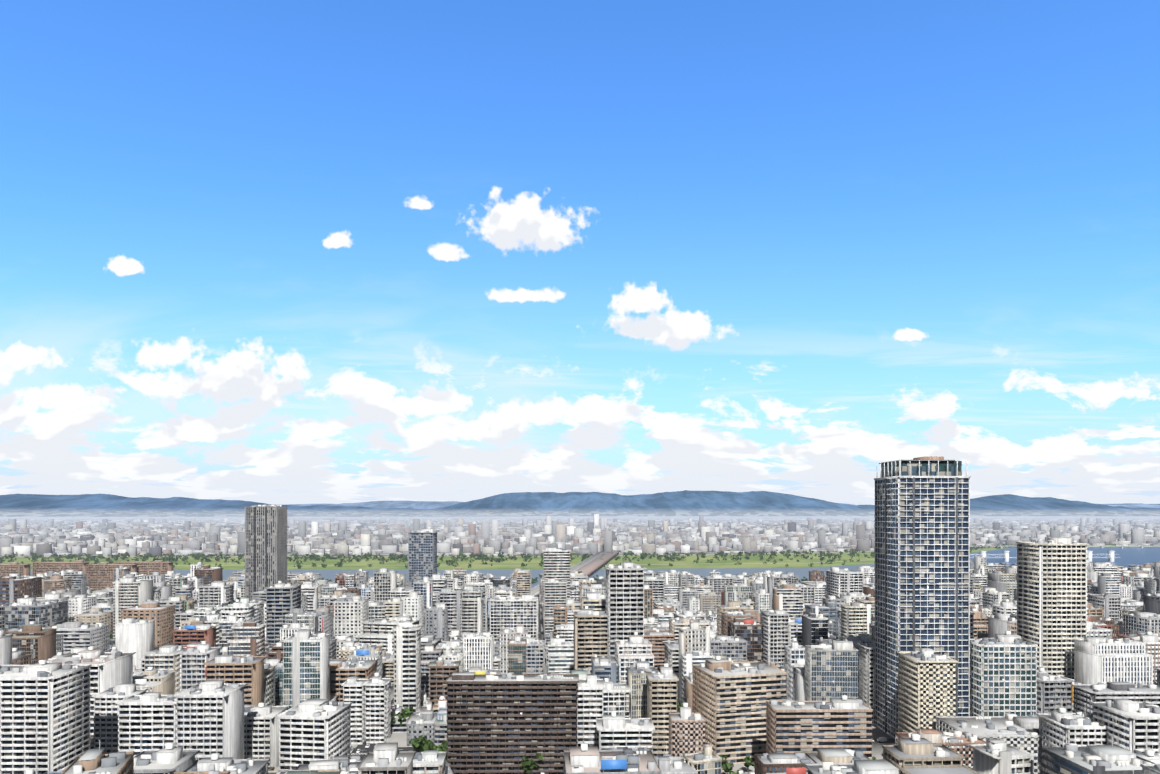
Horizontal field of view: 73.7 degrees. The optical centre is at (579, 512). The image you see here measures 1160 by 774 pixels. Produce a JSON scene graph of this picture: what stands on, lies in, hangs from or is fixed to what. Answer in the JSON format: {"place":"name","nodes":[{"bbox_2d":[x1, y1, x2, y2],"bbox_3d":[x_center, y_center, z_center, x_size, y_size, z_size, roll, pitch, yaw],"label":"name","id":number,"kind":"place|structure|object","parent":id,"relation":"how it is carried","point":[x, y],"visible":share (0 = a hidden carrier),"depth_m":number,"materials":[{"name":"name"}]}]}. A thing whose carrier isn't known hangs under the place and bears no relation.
{"place":"outdoors","nodes":[
{"label":"outdoors","id":0,"kind":"place"},
{"bbox_2d":[0,494,524,516],"bbox_3d":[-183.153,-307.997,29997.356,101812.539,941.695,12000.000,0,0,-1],"label":"mountain ridge","id":1,"kind":"structure","parent":0,"point":[42,505],"depth_m":26909.58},
{"bbox_2d":[0,546,1003,556],"bbox_3d":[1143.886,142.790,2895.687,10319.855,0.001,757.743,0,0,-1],"label":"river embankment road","id":2,"kind":"structure","parent":0,"point":[307,556],"depth_m":2484.97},
{"bbox_2d":[30,549,989,565],"bbox_3d":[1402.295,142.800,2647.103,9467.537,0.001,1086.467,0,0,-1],"label":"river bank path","id":3,"kind":"structure","parent":0,"point":[619,564],"depth_m":2146.94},
{"bbox_2d":[0,546,1159,569],"bbox_3d":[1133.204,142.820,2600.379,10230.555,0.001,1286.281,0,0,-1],"label":"river bank grass","id":4,"kind":"structure","parent":0,"point":[688,562],"depth_m":2189.82,"materials":[{"name":"green plant"}]},
{"bbox_2d":[0,516,1159,555],"bbox_3d":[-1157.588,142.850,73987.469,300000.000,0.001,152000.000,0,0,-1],"label":"ground sheet","id":5,"kind":"object","parent":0,"point":[659,516],"depth_m":20318.31,"materials":[{"name":"grey"}]},
{"bbox_2d":[0,544,1016,773],"bbox_3d":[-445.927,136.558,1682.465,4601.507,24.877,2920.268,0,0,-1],"label":"trees","id":6,"kind":"object","parent":5,"relation":"on","point":[420,743],"visible":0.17,"depth_m":2262.69,"materials":[{"name":"green plant"}]},
{"bbox_2d":[0,514,1159,555],"bbox_3d":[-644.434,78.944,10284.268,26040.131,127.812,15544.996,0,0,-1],"label":"city blocks","id":7,"kind":"structure","parent":5,"relation":"on","point":[380,535],"depth_m":3782.30,"materials":[{"name":"white concrete"}]},
{"bbox_2d":[0,456,1159,773],"bbox_3d":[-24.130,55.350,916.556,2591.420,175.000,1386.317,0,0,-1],"label":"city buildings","id":8,"kind":"structure","parent":5,"relation":"on","point":[266,538],"depth_m":500.51,"materials":[{"name":"white concrete"}]},
{"bbox_2d":[0,460,1159,773],"bbox_3d":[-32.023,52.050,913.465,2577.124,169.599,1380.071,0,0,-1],"label":"city roofs","id":9,"kind":"structure","parent":8,"relation":"on","point":[638,760],"depth_m":422.40,"materials":[{"name":"grey concrete"}]},
{"bbox_2d":[0,461,1159,773],"bbox_3d":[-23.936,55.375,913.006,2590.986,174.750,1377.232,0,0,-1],"label":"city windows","id":10,"kind":"structure","parent":8,"relation":"on","point":[778,633],"depth_m":482.24,"materials":[{"name":"glass"}]},
{"bbox_2d":[35,531,1152,773],"bbox_3d":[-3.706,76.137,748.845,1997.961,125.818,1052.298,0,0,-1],"label":"city signs","id":11,"kind":"object","parent":8,"relation":"on","point":[603,763],"visible":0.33,"depth_m":501.46,"materials":[{"name":"paint"}]},
{"bbox_2d":[90,546,1142,744],"bbox_3d":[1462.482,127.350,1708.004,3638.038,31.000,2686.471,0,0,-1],"label":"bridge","id":12,"kind":"structure","parent":5,"relation":"on","point":[589,566],"depth_m":2149.47,"materials":[{"name":"paint"}]},
{"bbox_2d":[970,554,1119,557],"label":"truss bridge","id":13,"kind":"structure","parent":12,"relation":"on","point":[1005,554],"depth_m":2225.88,"materials":[{"name":"paint"}]},
{"bbox_2d":[351,568,894,755],"bbox_3d":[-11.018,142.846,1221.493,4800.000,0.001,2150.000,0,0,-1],"label":"road","id":14,"kind":"structure","parent":5,"relation":"on","point":[372,745],"depth_m":475.26,"materials":[{"name":"grey asphalt"}]},
{"bbox_2d":[274,601,894,773],"bbox_3d":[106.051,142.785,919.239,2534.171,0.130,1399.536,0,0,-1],"label":"pavement blocks","id":15,"kind":"structure","parent":14,"relation":"on","point":[401,740],"depth_m":481.05,"materials":[{"name":"grey concrete"}]},
{"bbox_2d":[351,604,886,773],"bbox_3d":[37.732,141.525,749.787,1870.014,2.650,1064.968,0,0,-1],"label":"vehicles","id":16,"kind":"object","parent":14,"relation":"on","point":[882,739],"depth_m":469.68,"materials":[{"name":"paint"}]},
{"bbox_2d":[0,0,1159,504],"label":"sky","id":17,"kind":"structure","parent":0,"point":[273,252],"materials":[{"name":"blue"}]},
{"bbox_2d":[30,547,1159,588],"bbox_3d":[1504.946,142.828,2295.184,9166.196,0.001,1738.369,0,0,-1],"label":"river water","id":18,"kind":"structure","parent":0,"point":[1128,556],"depth_m":1923.05,"materials":[{"name":"blue liquid"}]},
{"bbox_2d":[289,501,1159,508],"bbox_3d":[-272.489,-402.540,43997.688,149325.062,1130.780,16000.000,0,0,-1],"label":"mountain ridge","id":19,"kind":"structure","parent":0,"point":[410,504],"depth_m":40749.36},
{"bbox_2d":[437,490,1159,515],"bbox_3d":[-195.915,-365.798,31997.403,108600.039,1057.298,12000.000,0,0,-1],"label":"mountain ridge","id":20,"kind":"structure","parent":0,"point":[714,503],"depth_m":28611.38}
]}

